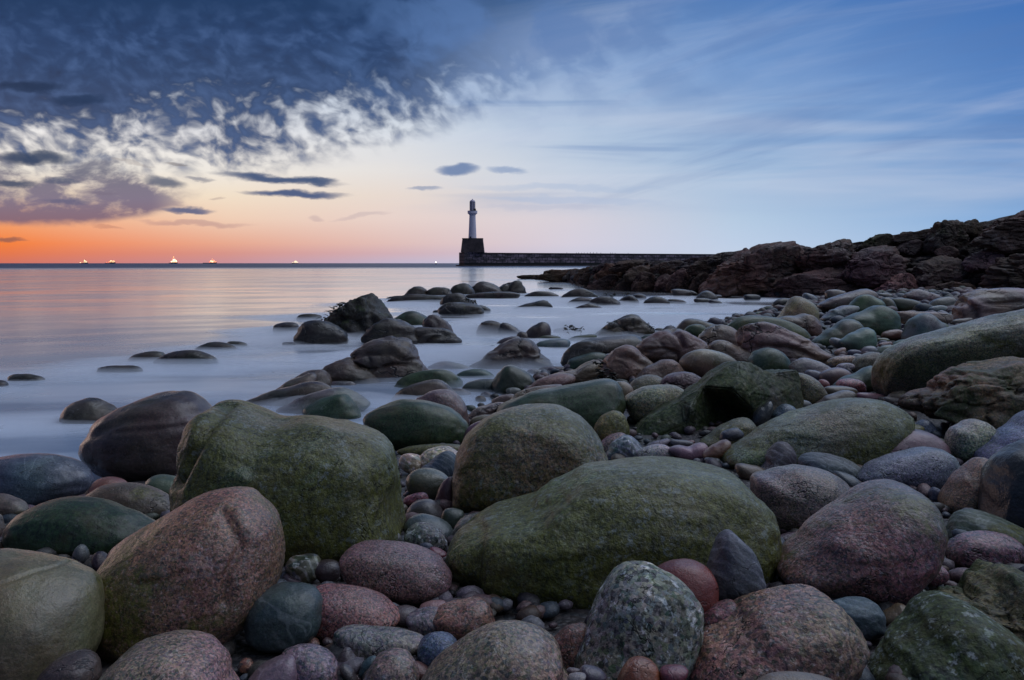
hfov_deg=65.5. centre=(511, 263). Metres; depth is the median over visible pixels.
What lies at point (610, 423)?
stone
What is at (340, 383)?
rock
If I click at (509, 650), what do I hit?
boulder
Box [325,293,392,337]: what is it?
rock
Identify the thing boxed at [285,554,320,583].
stone
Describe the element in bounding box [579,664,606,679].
pebble
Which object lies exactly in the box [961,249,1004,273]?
rock
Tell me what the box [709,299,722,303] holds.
rock
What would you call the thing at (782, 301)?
rock
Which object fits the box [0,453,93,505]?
boulder
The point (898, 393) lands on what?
stone
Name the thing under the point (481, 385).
rock
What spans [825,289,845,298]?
stone
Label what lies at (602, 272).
rock
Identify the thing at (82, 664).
stone
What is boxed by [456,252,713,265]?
breakwater
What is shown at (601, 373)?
seaweed
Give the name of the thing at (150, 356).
rock
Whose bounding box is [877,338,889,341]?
stone
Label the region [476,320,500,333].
rock
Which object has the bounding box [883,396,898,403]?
stone
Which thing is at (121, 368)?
rock
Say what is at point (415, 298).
rock
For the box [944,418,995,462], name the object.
stone
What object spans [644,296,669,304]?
rock
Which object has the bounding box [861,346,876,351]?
stone
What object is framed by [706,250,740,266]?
rock
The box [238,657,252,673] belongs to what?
pebble
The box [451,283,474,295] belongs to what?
rock
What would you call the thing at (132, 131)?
sky
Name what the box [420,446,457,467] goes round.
stone
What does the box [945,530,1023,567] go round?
stone
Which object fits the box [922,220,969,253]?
rock
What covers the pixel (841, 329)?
boulder
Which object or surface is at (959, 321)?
stone
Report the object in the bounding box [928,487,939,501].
pebble
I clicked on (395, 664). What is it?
stone
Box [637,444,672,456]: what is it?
stone
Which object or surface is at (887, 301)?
stone
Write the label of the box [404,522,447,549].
stone
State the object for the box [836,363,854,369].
stone
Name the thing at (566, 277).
rubble
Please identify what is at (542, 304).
rock
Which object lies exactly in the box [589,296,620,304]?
rock
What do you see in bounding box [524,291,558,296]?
rock
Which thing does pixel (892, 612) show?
stone
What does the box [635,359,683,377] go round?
boulder
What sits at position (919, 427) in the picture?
stone
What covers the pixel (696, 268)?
rock
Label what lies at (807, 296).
stone
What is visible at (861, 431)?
boulder
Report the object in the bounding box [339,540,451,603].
boulder
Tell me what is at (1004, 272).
rock
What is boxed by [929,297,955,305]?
boulder
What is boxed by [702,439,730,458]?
stone
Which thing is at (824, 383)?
pebble
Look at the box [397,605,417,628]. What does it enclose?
stone
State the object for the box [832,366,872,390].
stone
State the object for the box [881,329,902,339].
stone
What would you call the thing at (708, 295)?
rock
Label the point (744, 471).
stone
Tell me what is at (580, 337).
rock
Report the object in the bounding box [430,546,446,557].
pebble
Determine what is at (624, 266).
rock
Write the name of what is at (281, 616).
stone
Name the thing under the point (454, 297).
rock
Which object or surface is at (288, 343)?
rock
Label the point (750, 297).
rock
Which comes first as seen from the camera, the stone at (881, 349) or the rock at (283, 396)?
the rock at (283, 396)
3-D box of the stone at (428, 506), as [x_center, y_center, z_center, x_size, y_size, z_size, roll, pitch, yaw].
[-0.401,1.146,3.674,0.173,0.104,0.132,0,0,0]
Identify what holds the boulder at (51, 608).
on the beach
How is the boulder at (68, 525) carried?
on the shingle
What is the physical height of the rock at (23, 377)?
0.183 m
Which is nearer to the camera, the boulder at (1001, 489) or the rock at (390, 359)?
the boulder at (1001, 489)
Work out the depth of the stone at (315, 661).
2.06 m
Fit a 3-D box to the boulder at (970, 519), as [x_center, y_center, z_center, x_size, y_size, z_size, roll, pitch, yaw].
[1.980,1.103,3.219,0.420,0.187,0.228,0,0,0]
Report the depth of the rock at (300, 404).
8.02 m
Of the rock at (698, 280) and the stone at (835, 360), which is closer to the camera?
the stone at (835, 360)
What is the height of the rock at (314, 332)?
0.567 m
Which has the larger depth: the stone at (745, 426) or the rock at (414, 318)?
the rock at (414, 318)
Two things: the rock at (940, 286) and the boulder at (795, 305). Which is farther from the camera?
the rock at (940, 286)
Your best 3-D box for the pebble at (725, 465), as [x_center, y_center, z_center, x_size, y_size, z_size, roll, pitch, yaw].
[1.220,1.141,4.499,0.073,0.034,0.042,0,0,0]
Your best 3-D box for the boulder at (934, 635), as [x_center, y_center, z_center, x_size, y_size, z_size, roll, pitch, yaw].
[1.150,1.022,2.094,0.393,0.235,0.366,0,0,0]
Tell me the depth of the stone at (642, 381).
7.47 m
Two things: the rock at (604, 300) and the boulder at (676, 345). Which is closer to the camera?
the boulder at (676, 345)
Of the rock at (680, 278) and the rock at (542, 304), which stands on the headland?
the rock at (680, 278)
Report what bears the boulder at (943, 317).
on the beach
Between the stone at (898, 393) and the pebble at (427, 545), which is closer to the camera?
the pebble at (427, 545)
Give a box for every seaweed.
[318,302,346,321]
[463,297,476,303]
[563,325,584,334]
[591,359,618,380]
[604,292,630,297]
[607,319,654,329]
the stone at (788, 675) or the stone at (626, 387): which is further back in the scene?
the stone at (626, 387)
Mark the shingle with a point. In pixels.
(530, 608)
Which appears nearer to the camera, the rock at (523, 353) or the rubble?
the rock at (523, 353)
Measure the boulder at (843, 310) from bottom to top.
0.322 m
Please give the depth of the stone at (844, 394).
6.25 m
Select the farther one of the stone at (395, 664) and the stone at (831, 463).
the stone at (831, 463)
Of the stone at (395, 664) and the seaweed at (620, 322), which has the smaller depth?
the stone at (395, 664)
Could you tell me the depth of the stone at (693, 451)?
4.73 m
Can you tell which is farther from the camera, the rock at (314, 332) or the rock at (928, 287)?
the rock at (928, 287)
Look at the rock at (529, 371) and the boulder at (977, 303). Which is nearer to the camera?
the rock at (529, 371)
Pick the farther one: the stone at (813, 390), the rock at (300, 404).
the rock at (300, 404)
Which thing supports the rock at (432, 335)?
on the sea
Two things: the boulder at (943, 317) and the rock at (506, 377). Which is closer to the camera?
the rock at (506, 377)
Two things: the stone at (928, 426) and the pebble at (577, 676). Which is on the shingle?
the pebble at (577, 676)
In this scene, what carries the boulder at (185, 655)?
on the beach
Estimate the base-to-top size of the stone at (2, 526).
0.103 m
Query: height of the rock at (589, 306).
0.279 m
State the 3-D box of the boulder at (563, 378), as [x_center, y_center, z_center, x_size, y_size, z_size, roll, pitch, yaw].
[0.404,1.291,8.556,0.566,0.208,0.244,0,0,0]
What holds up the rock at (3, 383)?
on the sea
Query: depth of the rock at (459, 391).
9.08 m
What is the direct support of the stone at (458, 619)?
on the beach
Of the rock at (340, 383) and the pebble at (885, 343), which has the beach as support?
the pebble at (885, 343)
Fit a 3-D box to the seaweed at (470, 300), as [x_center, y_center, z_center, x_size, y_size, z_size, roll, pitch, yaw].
[-1.221,1.142,23.403,0.517,0.308,0.380,0,0,-36]
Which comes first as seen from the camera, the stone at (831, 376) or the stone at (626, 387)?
the stone at (626, 387)
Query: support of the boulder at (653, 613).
on the beach
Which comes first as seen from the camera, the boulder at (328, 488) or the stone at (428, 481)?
the boulder at (328, 488)
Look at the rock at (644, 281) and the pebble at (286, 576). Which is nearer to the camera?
the pebble at (286, 576)
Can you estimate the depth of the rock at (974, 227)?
33.89 m
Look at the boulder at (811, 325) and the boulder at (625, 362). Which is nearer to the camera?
the boulder at (625, 362)
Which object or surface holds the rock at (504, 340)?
on the sea
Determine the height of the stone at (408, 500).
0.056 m
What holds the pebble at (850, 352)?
on the beach
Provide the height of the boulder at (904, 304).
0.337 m
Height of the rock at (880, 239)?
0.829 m
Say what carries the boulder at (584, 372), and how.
on the beach
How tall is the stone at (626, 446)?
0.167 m
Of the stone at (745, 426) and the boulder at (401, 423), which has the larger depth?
the boulder at (401, 423)
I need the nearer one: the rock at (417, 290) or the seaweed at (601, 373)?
the seaweed at (601, 373)
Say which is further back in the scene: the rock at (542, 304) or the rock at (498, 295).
the rock at (498, 295)
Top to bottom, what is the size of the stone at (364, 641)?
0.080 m
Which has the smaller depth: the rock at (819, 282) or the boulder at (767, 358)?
the boulder at (767, 358)
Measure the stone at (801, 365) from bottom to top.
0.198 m
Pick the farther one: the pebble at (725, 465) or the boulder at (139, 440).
the boulder at (139, 440)
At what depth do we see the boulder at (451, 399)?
6.71 m
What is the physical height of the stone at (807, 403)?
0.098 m
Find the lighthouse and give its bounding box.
[461,199,484,251]
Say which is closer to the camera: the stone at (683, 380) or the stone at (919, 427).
the stone at (919, 427)
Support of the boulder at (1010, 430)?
on the beach
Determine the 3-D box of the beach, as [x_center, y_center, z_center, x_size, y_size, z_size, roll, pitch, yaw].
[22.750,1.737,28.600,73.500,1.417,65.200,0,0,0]
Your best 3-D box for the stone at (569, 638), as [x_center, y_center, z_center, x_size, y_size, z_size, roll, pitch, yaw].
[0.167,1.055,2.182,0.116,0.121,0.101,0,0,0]
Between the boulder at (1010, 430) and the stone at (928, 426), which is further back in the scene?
the stone at (928, 426)
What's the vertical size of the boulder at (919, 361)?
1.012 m
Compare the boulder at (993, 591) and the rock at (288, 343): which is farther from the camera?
the rock at (288, 343)
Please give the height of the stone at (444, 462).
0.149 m
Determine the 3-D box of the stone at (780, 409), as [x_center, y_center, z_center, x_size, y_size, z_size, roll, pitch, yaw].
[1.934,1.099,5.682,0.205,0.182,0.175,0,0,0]
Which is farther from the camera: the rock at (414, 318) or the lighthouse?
the lighthouse
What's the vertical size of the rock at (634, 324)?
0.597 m
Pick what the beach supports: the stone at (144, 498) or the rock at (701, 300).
the stone at (144, 498)
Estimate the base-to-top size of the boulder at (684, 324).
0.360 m
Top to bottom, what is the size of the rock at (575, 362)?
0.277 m
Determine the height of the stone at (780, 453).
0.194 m
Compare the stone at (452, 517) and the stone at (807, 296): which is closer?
the stone at (452, 517)
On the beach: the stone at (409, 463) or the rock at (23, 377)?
the stone at (409, 463)
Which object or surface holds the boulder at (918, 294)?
on the beach
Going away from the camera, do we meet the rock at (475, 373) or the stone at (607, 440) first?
the stone at (607, 440)
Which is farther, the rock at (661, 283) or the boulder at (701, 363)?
the rock at (661, 283)
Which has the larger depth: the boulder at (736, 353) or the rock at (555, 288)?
the rock at (555, 288)
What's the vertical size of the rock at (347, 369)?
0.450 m
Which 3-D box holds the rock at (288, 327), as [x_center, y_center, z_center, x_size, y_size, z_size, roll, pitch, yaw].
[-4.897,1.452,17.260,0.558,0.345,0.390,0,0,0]
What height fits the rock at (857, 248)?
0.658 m
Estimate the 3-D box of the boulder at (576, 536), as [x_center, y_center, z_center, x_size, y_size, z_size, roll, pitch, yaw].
[0.370,1.021,2.932,1.215,0.551,0.673,0,0,0]
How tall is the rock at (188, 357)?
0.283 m
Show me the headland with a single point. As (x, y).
(973, 279)
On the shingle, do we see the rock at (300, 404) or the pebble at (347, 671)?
the pebble at (347, 671)
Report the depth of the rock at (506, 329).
16.69 m
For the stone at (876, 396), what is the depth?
6.45 m
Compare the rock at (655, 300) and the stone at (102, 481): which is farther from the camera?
the rock at (655, 300)
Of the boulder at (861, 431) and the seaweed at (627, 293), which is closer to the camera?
the boulder at (861, 431)
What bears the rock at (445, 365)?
on the sea
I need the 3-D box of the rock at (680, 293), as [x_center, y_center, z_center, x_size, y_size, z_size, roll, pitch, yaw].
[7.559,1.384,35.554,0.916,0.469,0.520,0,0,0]
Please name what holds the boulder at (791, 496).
on the beach
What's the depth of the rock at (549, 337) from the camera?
15.70 m
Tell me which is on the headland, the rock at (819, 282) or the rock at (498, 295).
the rock at (819, 282)
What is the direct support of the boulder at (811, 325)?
on the beach
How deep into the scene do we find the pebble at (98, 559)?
3.02 m
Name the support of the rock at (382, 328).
on the sea
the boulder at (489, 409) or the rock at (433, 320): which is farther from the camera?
the rock at (433, 320)
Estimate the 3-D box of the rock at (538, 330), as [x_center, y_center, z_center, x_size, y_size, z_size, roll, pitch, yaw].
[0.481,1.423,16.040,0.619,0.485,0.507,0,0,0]
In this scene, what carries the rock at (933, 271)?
on the headland
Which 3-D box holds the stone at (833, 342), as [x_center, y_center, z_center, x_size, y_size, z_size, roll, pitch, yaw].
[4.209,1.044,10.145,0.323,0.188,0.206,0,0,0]
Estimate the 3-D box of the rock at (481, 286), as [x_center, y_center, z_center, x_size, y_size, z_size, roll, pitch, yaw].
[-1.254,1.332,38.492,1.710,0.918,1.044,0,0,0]
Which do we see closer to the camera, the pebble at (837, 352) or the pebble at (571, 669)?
the pebble at (571, 669)
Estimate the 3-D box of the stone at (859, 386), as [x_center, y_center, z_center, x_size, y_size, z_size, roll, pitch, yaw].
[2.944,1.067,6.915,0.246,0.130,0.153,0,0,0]
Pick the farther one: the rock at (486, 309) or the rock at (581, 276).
the rock at (581, 276)
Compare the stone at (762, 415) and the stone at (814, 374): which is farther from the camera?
the stone at (814, 374)
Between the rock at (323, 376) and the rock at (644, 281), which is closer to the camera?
the rock at (323, 376)
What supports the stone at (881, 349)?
on the beach
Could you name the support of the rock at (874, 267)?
on the headland
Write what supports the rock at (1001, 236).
on the headland
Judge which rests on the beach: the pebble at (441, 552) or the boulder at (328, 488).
the boulder at (328, 488)
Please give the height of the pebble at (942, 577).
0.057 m
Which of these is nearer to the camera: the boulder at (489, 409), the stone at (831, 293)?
the boulder at (489, 409)
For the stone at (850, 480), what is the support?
on the shingle
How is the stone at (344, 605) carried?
on the shingle
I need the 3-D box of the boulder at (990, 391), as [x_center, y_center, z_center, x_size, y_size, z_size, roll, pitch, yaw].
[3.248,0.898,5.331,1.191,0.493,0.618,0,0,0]
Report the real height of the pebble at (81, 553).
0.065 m
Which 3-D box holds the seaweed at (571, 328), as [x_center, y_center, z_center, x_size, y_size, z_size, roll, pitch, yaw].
[1.281,1.383,16.536,0.446,0.217,0.186,0,0,-6]
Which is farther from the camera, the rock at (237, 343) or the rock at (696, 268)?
the rock at (696, 268)
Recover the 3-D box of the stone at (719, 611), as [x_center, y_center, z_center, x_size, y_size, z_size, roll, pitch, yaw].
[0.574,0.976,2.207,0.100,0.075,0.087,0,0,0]
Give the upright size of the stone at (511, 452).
0.496 m
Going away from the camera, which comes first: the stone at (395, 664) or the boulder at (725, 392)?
the stone at (395, 664)
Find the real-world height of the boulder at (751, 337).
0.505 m
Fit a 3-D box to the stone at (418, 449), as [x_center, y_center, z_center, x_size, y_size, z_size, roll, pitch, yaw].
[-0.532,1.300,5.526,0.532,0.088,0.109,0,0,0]
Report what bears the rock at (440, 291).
on the sea
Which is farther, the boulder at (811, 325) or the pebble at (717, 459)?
the boulder at (811, 325)
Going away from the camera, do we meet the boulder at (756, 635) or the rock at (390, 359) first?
the boulder at (756, 635)
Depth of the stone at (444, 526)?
3.34 m
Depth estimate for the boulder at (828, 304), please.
18.97 m
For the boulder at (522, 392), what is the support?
on the beach
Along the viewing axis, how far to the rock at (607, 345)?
11.20 m
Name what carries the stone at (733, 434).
on the beach
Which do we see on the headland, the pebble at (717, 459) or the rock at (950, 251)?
the rock at (950, 251)
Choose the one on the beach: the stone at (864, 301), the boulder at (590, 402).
the boulder at (590, 402)
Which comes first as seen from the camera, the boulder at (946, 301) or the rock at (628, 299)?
the boulder at (946, 301)
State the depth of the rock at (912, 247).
34.32 m
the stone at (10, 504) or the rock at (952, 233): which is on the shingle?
the stone at (10, 504)
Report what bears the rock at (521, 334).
on the sea
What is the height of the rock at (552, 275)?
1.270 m
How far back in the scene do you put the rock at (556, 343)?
14.29 m
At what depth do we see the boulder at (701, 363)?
8.23 m
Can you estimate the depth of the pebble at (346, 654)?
2.15 m
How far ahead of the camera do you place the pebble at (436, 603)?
2.53 m
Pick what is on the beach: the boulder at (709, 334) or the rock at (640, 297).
the boulder at (709, 334)
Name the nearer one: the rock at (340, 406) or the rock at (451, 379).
the rock at (340, 406)
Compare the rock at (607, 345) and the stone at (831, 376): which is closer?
the stone at (831, 376)
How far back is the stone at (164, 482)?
4.13 m
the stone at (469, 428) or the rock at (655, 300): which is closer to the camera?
the stone at (469, 428)
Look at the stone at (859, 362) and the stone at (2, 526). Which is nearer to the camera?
the stone at (2, 526)
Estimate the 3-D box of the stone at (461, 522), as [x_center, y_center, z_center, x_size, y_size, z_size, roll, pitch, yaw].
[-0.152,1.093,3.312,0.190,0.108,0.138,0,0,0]
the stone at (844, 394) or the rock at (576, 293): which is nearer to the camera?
the stone at (844, 394)
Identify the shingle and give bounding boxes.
[0,286,1023,679]
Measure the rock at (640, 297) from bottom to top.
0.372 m
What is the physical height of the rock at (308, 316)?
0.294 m
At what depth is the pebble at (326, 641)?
2.31 m
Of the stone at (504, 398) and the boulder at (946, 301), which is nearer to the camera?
the stone at (504, 398)
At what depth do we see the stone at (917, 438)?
4.37 m
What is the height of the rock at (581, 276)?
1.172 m
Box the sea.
[0,263,776,481]
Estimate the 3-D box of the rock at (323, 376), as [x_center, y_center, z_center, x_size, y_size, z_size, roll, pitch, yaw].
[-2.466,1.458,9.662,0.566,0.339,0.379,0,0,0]
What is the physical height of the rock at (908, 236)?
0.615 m
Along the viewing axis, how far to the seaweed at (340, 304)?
15.70 m
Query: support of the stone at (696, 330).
on the beach
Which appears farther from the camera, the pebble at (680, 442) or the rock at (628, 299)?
the rock at (628, 299)
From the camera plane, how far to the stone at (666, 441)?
5.12 m
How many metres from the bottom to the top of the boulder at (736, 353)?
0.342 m
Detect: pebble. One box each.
[72,544,89,562]
[91,551,107,570]
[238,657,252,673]
[283,573,299,581]
[308,638,319,644]
[322,637,332,645]
[337,647,355,661]
[340,664,357,679]
[358,655,375,677]
[416,661,427,679]
[419,600,444,607]
[420,542,432,548]
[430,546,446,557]
[567,667,579,672]
[568,672,585,679]
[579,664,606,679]
[669,439,693,445]
[704,457,720,462]
[722,462,731,468]
[818,379,829,386]
[834,347,845,355]
[847,350,860,354]
[878,341,892,346]
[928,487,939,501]
[930,567,948,585]
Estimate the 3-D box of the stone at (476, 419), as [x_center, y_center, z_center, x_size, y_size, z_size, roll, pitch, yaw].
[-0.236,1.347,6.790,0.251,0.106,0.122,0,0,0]
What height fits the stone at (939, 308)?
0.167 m
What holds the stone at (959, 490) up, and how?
on the beach
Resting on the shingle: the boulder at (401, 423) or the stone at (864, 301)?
the stone at (864, 301)
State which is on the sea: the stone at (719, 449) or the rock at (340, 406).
the rock at (340, 406)
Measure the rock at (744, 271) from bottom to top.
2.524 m
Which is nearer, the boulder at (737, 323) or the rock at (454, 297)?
the boulder at (737, 323)
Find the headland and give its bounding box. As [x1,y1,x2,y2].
[529,215,1023,297]
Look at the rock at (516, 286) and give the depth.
38.67 m
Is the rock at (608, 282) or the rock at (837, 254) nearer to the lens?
the rock at (837, 254)
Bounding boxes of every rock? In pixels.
[0,380,8,386]
[7,374,44,380]
[59,397,116,423]
[96,365,142,372]
[127,351,164,361]
[153,350,217,363]
[196,342,237,349]
[227,341,247,346]
[247,381,331,405]
[273,322,298,332]
[276,372,317,389]
[276,387,370,413]
[282,342,295,344]
[293,320,348,344]
[295,370,331,385]
[296,314,321,319]
[303,393,360,419]
[321,357,380,383]
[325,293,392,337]
[331,381,355,385]
[350,336,428,381]
[361,318,418,343]
[387,294,443,302]
[391,379,455,400]
[394,311,426,326]
[394,369,462,387]
[405,286,426,294]
[416,327,461,342]
[422,314,453,332]
[426,287,451,295]
[427,361,470,368]
[438,302,483,315]
[440,293,472,305]
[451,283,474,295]
[452,388,470,394]
[457,369,494,377]
[462,379,492,391]
[466,292,519,298]
[469,337,553,368]
[472,281,501,292]
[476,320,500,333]
[479,305,490,311]
[480,345,495,348]
[492,365,534,393]
[497,336,519,343]
[498,323,520,334]
[499,280,525,293]
[506,387,520,394]
[513,300,552,308]
[516,275,534,278]
[517,331,527,338]
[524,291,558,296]
[526,322,550,338]
[527,369,540,373]
[536,339,570,346]
[537,268,576,281]
[538,366,563,370]
[539,335,561,338]
[549,287,562,289]
[553,327,581,331]
[560,334,641,365]
[561,288,597,298]
[563,352,606,370]
[566,297,591,304]
[568,334,596,340]
[573,266,593,284]
[576,303,602,308]
[584,274,621,289]
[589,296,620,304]
[593,263,622,279]
[595,314,654,337]
[608,259,644,272]
[615,281,631,290]
[619,295,638,303]
[623,264,654,283]
[631,272,655,291]
[633,293,646,300]
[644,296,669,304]
[649,260,683,274]
[654,274,670,291]
[666,268,691,291]
[668,299,685,302]
[671,289,691,296]
[685,260,715,276]
[689,272,708,292]
[694,298,710,302]
[696,291,717,299]
[698,241,803,296]
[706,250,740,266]
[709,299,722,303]
[743,294,760,300]
[764,267,872,298]
[772,298,788,306]
[795,239,854,271]
[836,245,910,287]
[854,245,860,251]
[859,233,895,248]
[873,273,918,292]
[892,228,930,241]
[897,239,922,254]
[911,255,966,286]
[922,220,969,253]
[924,285,936,289]
[934,246,958,257]
[934,281,975,290]
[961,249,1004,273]
[964,219,982,236]
[968,210,1023,253]
[978,253,1023,288]
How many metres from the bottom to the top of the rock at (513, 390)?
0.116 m
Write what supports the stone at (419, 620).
on the beach
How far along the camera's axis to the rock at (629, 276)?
43.21 m
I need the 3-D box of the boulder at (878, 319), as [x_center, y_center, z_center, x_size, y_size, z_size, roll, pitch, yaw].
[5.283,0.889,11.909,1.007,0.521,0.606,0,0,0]
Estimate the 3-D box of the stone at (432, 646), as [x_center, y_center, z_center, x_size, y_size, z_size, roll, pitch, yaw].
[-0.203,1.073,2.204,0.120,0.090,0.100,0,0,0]
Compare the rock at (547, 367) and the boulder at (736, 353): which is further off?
the rock at (547, 367)
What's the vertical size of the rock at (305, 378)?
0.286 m
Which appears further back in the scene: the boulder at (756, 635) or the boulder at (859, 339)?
the boulder at (859, 339)
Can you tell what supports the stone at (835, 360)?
on the shingle
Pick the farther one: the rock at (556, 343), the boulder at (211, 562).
the rock at (556, 343)
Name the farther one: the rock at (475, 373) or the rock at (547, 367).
the rock at (547, 367)
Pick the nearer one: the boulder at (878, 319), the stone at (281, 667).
the stone at (281, 667)
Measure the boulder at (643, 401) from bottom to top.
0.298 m
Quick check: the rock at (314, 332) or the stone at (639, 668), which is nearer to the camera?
the stone at (639, 668)
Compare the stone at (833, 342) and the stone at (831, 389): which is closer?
the stone at (831, 389)
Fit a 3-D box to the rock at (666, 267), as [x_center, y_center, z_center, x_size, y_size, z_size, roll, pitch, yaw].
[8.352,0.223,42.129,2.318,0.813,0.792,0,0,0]
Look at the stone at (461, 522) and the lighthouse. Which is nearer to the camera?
the stone at (461, 522)
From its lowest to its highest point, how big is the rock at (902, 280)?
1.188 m
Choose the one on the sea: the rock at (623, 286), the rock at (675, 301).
the rock at (675, 301)
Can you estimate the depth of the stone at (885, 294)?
23.80 m
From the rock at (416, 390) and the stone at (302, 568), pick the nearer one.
the stone at (302, 568)
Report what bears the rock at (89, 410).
on the sea
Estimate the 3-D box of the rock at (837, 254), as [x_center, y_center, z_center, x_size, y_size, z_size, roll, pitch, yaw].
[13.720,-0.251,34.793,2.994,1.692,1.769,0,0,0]
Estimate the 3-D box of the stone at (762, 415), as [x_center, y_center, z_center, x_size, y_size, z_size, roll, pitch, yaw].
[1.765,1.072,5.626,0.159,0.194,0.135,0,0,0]
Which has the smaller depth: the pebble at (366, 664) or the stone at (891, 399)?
the pebble at (366, 664)
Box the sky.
[0,0,1023,262]
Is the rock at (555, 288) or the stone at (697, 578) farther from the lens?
the rock at (555, 288)
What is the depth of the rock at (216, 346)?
13.82 m
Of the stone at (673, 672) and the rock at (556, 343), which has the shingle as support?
the stone at (673, 672)
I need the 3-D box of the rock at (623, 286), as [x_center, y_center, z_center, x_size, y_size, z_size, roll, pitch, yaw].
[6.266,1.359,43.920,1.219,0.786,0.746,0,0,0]
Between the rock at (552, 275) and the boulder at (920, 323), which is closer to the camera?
the boulder at (920, 323)
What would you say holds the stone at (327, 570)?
on the beach
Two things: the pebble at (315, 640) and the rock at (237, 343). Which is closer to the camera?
the pebble at (315, 640)
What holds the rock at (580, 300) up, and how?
in the sea
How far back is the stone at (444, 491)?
3.85 m
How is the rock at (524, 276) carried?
on the headland
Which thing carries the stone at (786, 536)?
on the shingle
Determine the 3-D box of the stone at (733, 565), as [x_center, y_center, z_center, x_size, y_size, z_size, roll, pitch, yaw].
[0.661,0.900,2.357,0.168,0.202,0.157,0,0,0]
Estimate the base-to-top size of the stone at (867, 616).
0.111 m
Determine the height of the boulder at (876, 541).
0.346 m
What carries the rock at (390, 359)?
on the sea
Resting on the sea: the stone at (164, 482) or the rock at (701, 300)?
the rock at (701, 300)
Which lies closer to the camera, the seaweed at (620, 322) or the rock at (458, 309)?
the seaweed at (620, 322)
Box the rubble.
[534,244,969,293]
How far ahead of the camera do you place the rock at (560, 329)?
17.35 m
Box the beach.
[82,293,963,676]
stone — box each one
[0,493,28,514]
[0,514,4,534]
[37,648,101,679]
[86,482,169,513]
[87,476,126,493]
[145,474,175,493]
[244,582,322,652]
[248,654,296,679]
[282,643,338,679]
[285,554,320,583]
[315,559,340,582]
[315,583,399,640]
[332,624,423,659]
[363,648,419,679]
[397,444,459,454]
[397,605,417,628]
[399,453,421,473]
[403,492,428,505]
[404,513,452,536]
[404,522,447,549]
[406,468,447,498]
[406,499,442,517]
[406,606,437,635]
[417,631,456,665]
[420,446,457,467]
[421,451,455,476]
[433,597,494,640]
[435,477,452,500]
[441,508,463,529]
[451,403,607,512]
[452,512,478,534]
[462,421,479,441]
[470,415,488,424]
[492,394,513,402]
[554,622,585,667]
[594,410,629,440]
[601,432,625,452]
[606,435,641,459]
[616,381,633,397]
[617,656,660,679]
[630,374,661,389]
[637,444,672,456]
[646,438,669,445]
[657,558,718,611]
[659,664,687,679]
[660,371,700,389]
[668,442,707,459]
[684,324,705,336]
[699,417,756,446]
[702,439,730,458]
[704,599,735,626]
[706,529,765,601]
[719,428,743,441]
[735,463,764,479]
[751,401,772,426]
[757,671,832,679]
[760,441,796,469]
[770,404,795,419]
[781,532,794,540]
[789,357,830,372]
[797,452,860,476]
[799,373,827,403]
[802,293,817,299]
[803,400,811,406]
[804,370,820,379]
[814,390,856,403]
[819,367,850,385]
[824,386,857,393]
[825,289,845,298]
[826,355,854,365]
[829,338,846,350]
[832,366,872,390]
[833,471,860,486]
[833,596,885,640]
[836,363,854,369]
[836,378,866,392]
[849,294,885,311]
[852,352,879,371]
[856,393,884,399]
[856,446,959,489]
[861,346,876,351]
[876,345,891,352]
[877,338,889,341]
[878,293,892,296]
[881,297,896,306]
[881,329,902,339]
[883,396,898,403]
[883,603,905,626]
[888,391,906,396]
[891,429,950,453]
[915,419,936,432]
[915,424,924,429]
[928,305,947,311]
[938,457,987,513]
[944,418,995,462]
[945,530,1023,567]
[951,318,972,324]
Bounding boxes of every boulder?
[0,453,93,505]
[0,548,104,679]
[2,496,155,556]
[78,390,212,481]
[96,486,284,662]
[99,630,239,679]
[169,399,405,566]
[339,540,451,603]
[363,399,468,450]
[416,389,468,425]
[421,620,567,679]
[445,456,782,608]
[468,402,503,419]
[496,378,625,428]
[510,384,560,399]
[525,373,575,388]
[551,360,602,382]
[573,561,703,679]
[600,345,652,381]
[625,384,683,421]
[634,361,803,434]
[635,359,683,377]
[636,329,709,362]
[676,318,714,329]
[679,349,735,377]
[689,584,869,679]
[698,324,737,345]
[708,340,750,361]
[720,398,914,468]
[728,315,810,338]
[735,322,834,363]
[747,347,790,369]
[750,464,849,530]
[776,479,947,604]
[777,296,819,320]
[779,313,821,335]
[812,319,863,347]
[817,289,878,311]
[820,305,859,321]
[839,327,876,350]
[840,305,900,336]
[867,590,1023,679]
[871,309,1023,395]
[891,298,920,310]
[897,311,953,324]
[897,356,1023,428]
[901,313,946,338]
[903,289,940,301]
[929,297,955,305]
[933,559,1023,642]
[946,509,1023,545]
[952,288,1023,319]
[973,410,1023,458]
[978,438,1023,527]
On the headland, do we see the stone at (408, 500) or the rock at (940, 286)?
the rock at (940, 286)
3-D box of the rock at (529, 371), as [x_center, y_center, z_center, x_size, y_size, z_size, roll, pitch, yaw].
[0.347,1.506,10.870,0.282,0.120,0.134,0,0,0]
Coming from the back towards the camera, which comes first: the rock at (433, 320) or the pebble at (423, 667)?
the rock at (433, 320)
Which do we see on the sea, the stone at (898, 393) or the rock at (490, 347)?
the rock at (490, 347)
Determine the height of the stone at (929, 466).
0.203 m

